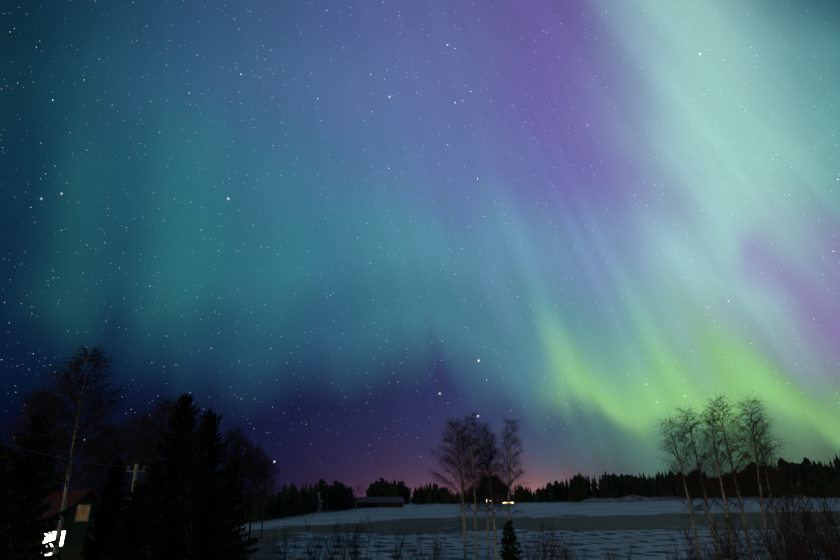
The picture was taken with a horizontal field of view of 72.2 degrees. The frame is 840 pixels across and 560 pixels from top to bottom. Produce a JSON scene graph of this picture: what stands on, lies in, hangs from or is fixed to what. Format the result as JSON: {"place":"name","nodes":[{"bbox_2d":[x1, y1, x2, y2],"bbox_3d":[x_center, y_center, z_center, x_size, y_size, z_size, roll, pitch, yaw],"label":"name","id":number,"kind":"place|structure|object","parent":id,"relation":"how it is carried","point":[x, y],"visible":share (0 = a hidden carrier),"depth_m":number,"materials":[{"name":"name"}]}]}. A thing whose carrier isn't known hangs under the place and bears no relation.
{"place":"outdoors","nodes":[
{"label":"outdoors","id":0,"kind":"place"},
{"bbox_2d":[0,0,839,496],"label":"sky","id":1,"kind":"structure","parent":0,"point":[340,228],"materials":[{"name":"teal"}]},
{"bbox_2d":[109,494,839,559],"bbox_3d":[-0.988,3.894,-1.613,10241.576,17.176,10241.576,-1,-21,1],"label":"terrain","id":2,"kind":"structure","parent":0,"point":[604,526],"depth_m":113.16,"materials":[{"name":"white snow"}]},
{"bbox_2d":[0,412,69,559],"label":"conifer","id":3,"kind":"object","parent":2,"relation":"on","point":[30,468],"visible":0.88,"depth_m":23.78,"materials":[{"name":"green plant"}]},
{"bbox_2d":[0,386,81,493],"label":"birch","id":4,"kind":"object","parent":2,"relation":"on","point":[16,433],"visible":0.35,"depth_m":48.55,"materials":[{"name":"brown plant"}]},
{"bbox_2d":[13,480,117,559],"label":"house","id":5,"kind":"structure","parent":2,"relation":"on","point":[81,503],"depth_m":45.43,"materials":[{"name":"wood"}]},
{"bbox_2d":[19,339,135,559],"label":"birch","id":6,"kind":"object","parent":2,"relation":"on","point":[75,434],"visible":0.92,"depth_m":38.80,"materials":[{"name":"brown plant"}]},
{"bbox_2d":[63,417,129,494],"bbox_3d":[-31.445,20.113,55.667,6.012,13.894,7.082,-1,-21,1],"label":"birch","id":7,"kind":"object","parent":2,"relation":"on","point":[95,478],"visible":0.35,"depth_m":56.30,"materials":[{"name":"brown plant"}]},
{"bbox_2d":[79,456,128,559],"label":"conifer","id":8,"kind":"object","parent":2,"relation":"on","point":[108,517],"visible":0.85,"depth_m":33.13,"materials":[{"name":"green plant"}]},
{"bbox_2d":[83,407,159,512],"bbox_3d":[-27.206,18.817,52.514,7.686,14.187,7.579,-1,-21,1],"label":"birch","id":9,"kind":"object","parent":2,"relation":"on","point":[123,442],"visible":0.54,"depth_m":53.03,"materials":[{"name":"brown plant"}]},
{"bbox_2d":[95,477,159,559],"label":"conifer","id":10,"kind":"object","parent":2,"relation":"on","point":[132,531],"visible":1,"depth_m":24.26,"materials":[{"name":"green plant"}]},
{"bbox_2d":[126,464,144,500],"bbox_3d":[-14.550,13.208,28.192,0.899,8.007,0.247,-1,-21,1],"label":"utility pole","id":11,"kind":"object","parent":2,"relation":"on","point":[135,471],"visible":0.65,"depth_m":29.39,"materials":[{"name":"brown wood"}]},
{"bbox_2d":[0,443,127,466],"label":"power lines","id":12,"kind":"object","parent":11,"relation":"attached to","point":[59,457],"visible":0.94,"depth_m":20.82,"materials":[{"name":"black metal"}]},
{"bbox_2d":[106,466,172,559],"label":"conifer","id":13,"kind":"object","parent":2,"relation":"on","point":[159,487],"visible":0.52,"depth_m":28.43,"materials":[{"name":"green plant"}]},
{"bbox_2d":[124,395,197,488],"bbox_3d":[-20.553,15.994,45.451,6.458,14.595,6.169,-1,-21,1],"label":"birch","id":14,"kind":"object","parent":2,"relation":"on","point":[155,428],"visible":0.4,"depth_m":46.67,"materials":[{"name":"brown plant"}]},
{"bbox_2d":[109,392,234,559],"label":"conifer","id":15,"kind":"object","parent":2,"relation":"on","point":[179,446],"visible":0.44,"depth_m":33.62,"materials":[{"name":"green plant"}]},
{"bbox_2d":[179,407,238,559],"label":"conifer","id":16,"kind":"object","parent":2,"relation":"on","point":[208,439],"visible":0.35,"depth_m":37.14,"materials":[{"name":"green plant"}]},
{"bbox_2d":[215,424,253,498],"bbox_3d":[-21.134,22.564,63.222,5.702,14.045,5.546,16,-26,-36],"label":"birch","id":17,"kind":"object","parent":2,"relation":"on","point":[225,455],"visible":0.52,"depth_m":64.26,"materials":[{"name":"brown plant"}]},
{"bbox_2d":[218,456,259,559],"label":"conifer","id":18,"kind":"object","parent":2,"relation":"on","point":[239,546],"visible":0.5,"depth_m":41.67,"materials":[{"name":"green plant"}]},
{"bbox_2d":[227,432,269,540],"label":"birch","id":19,"kind":"object","parent":2,"relation":"on","point":[250,467],"visible":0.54,"depth_m":68.56,"materials":[{"name":"brown plant"}]},
{"bbox_2d":[242,442,272,538],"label":"birch","id":20,"kind":"object","parent":2,"relation":"on","point":[260,450],"visible":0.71,"depth_m":74.78,"materials":[{"name":"brown plant"}]},
{"bbox_2d":[250,452,282,538],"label":"birch","id":21,"kind":"object","parent":2,"relation":"on","point":[271,483],"visible":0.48,"depth_m":87.15,"materials":[{"name":"brown plant"}]},
{"bbox_2d":[266,521,311,559],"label":"bush","id":22,"kind":"object","parent":2,"relation":"on","point":[286,543],"visible":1,"depth_m":36.77,"materials":[{"name":"brown plant"}]},
{"bbox_2d":[295,515,343,559],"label":"bush","id":23,"kind":"object","parent":2,"relation":"on","point":[319,553],"visible":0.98,"depth_m":39.66,"materials":[{"name":"brown plant"}]},
{"bbox_2d":[320,510,373,559],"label":"bush","id":24,"kind":"object","parent":2,"relation":"on","point":[355,547],"visible":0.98,"depth_m":41.87,"materials":[{"name":"brown plant"}]},
{"bbox_2d":[356,497,404,508],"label":"red barn","id":25,"kind":"structure","parent":2,"relation":"on","point":[382,502],"depth_m":303.66,"materials":[{"name":"wood"}]},
{"bbox_2d":[372,526,423,559],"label":"bush","id":26,"kind":"object","parent":2,"relation":"on","point":[399,550],"visible":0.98,"depth_m":40.59,"materials":[{"name":"brown plant"}]},
{"bbox_2d":[411,526,448,559],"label":"bush","id":27,"kind":"object","parent":2,"relation":"on","point":[435,551],"visible":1,"depth_m":39.58,"materials":[{"name":"brown plant"}]},
{"bbox_2d":[422,414,498,559],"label":"birch","id":28,"kind":"object","parent":2,"relation":"on","point":[459,458],"visible":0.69,"depth_m":52.60,"materials":[{"name":"brown plant"}]},
{"bbox_2d":[454,410,494,559],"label":"birch","id":29,"kind":"object","parent":2,"relation":"on","point":[471,441],"visible":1,"depth_m":50.73,"materials":[{"name":"brown plant"}]},
{"bbox_2d":[476,428,500,559],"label":"birch","id":30,"kind":"object","parent":2,"relation":"on","point":[487,513],"visible":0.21,"depth_m":57.36,"materials":[{"name":"brown plant"}]},
{"bbox_2d":[469,419,512,559],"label":"birch","id":31,"kind":"object","parent":2,"relation":"on","point":[491,504],"visible":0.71,"depth_m":53.27,"materials":[{"name":"brown plant"}]},
{"bbox_2d":[483,493,514,503],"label":"farm house","id":32,"kind":"structure","parent":2,"relation":"on","point":[504,502],"depth_m":370.71,"materials":[{"name":"grey"}]},
{"bbox_2d":[486,413,528,537],"bbox_3d":[7.625,18.505,50.871,4.401,13.242,4.210,-1,-21,1],"label":"birch","id":33,"kind":"object","parent":2,"relation":"on","point":[508,490],"visible":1,"depth_m":51.17,"materials":[{"name":"brown plant"}]},
{"bbox_2d":[499,520,523,559],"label":"young spruce","id":34,"kind":"object","parent":2,"relation":"on","point":[508,553],"visible":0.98,"depth_m":44.77,"materials":[{"name":"green plant"}]},
{"bbox_2d":[233,450,839,523],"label":"spruce forest","id":35,"kind":"object","parent":2,"relation":"on","point":[291,501],"visible":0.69,"depth_m":308.00,"materials":[{"name":"plant"}]},
{"bbox_2d":[515,513,564,559],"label":"bush","id":36,"kind":"object","parent":2,"relation":"on","point":[544,545],"visible":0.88,"depth_m":41.58,"materials":[{"name":"brown plant"}]},
{"bbox_2d":[531,531,591,559],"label":"bush","id":37,"kind":"object","parent":2,"relation":"on","point":[561,550],"visible":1,"depth_m":38.49,"materials":[{"name":"brown plant"}]},
{"bbox_2d":[598,537,638,559],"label":"bush","id":38,"kind":"object","parent":2,"relation":"on","point":[612,557],"visible":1,"depth_m":34.22,"materials":[{"name":"brown plant"}]},
{"bbox_2d":[576,495,686,502],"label":"snow bank","id":39,"kind":"structure","parent":2,"relation":"on","point":[632,498],"depth_m":299.73,"materials":[{"name":"white snow"}]},
{"bbox_2d":[654,412,710,559],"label":"birch","id":40,"kind":"object","parent":2,"relation":"on","point":[681,475],"visible":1,"depth_m":42.48,"materials":[{"name":"brown plant"}]},
{"bbox_2d":[662,529,732,559],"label":"bush","id":41,"kind":"object","parent":2,"relation":"on","point":[676,554],"visible":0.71,"depth_m":31.54,"materials":[{"name":"brown plant"}]},
{"bbox_2d":[663,403,734,559],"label":"birch","id":42,"kind":"object","parent":2,"relation":"on","point":[689,429],"visible":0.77,"depth_m":44.32,"materials":[{"name":"brown plant"}]},
{"bbox_2d":[669,507,754,559],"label":"bush","id":43,"kind":"object","parent":2,"relation":"on","point":[697,545],"visible":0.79,"depth_m":29.67,"materials":[{"name":"brown plant"}]},
{"bbox_2d":[687,405,752,559],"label":"birch","id":44,"kind":"object","parent":2,"relation":"on","point":[720,480],"visible":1,"depth_m":41.50,"materials":[{"name":"brown plant"}]},
{"bbox_2d":[698,391,777,558],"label":"birch","id":45,"kind":"object","parent":2,"relation":"on","point":[730,457],"visible":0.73,"depth_m":42.93,"materials":[{"name":"brown plant"}]},
{"bbox_2d":[695,514,800,559],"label":"bush","id":46,"kind":"object","parent":2,"relation":"on","point":[759,545],"visible":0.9,"depth_m":27.29,"materials":[{"name":"brown plant"}]},
{"bbox_2d":[725,393,795,559],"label":"birch","id":47,"kind":"object","parent":2,"relation":"on","point":[757,468],"visible":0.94,"depth_m":40.66,"materials":[{"name":"brown plant"}]},
{"bbox_2d":[700,475,829,559],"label":"bush","id":48,"kind":"object","parent":2,"relation":"on","point":[773,523],"visible":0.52,"depth_m":31.22,"materials":[{"name":"brown plant"}]},
{"bbox_2d":[697,496,839,559],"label":"bush","id":49,"kind":"object","parent":2,"relation":"on","point":[777,548],"visible":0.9,"depth_m":25.30,"materials":[{"name":"brown plant"}]},
{"bbox_2d":[739,416,799,559],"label":"birch","id":50,"kind":"object","parent":2,"relation":"on","point":[771,498],"visible":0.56,"depth_m":44.86,"materials":[{"name":"brown plant"}]},
{"bbox_2d":[729,476,838,559],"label":"bush","id":51,"kind":"object","parent":2,"relation":"on","point":[805,526],"visible":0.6,"depth_m":30.25,"materials":[{"name":"brown plant"}]},
{"bbox_2d":[750,530,827,559],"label":"bush","id":52,"kind":"object","parent":2,"relation":"on","point":[790,550],"visible":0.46,"depth_m":26.17,"materials":[{"name":"brown plant"}]},
{"bbox_2d":[758,461,839,558],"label":"bush","id":53,"kind":"object","parent":2,"relation":"on","point":[802,509],"visible":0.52,"depth_m":32.94,"materials":[{"name":"brown plant"}]},
{"bbox_2d":[762,470,839,559],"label":"bush","id":54,"kind":"object","parent":2,"relation":"on","point":[817,500],"visible":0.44,"depth_m":30.04,"materials":[{"name":"brown plant"}]},
{"bbox_2d":[768,501,839,559],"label":"bush","id":55,"kind":"object","parent":2,"relation":"on","point":[800,551],"visible":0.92,"depth_m":23.48,"materials":[{"name":"brown plant"}]},
{"bbox_2d":[773,517,839,559],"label":"bush","id":56,"kind":"object","parent":2,"relation":"on","point":[807,542],"visible":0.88,"depth_m":23.53,"materials":[{"name":"brown plant"}]},
{"bbox_2d":[807,486,839,559],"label":"bush","id":57,"kind":"object","parent":2,"relation":"on","point":[827,518],"visible":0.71,"depth_m":26.96,"materials":[{"name":"brown plant"}]}
]}

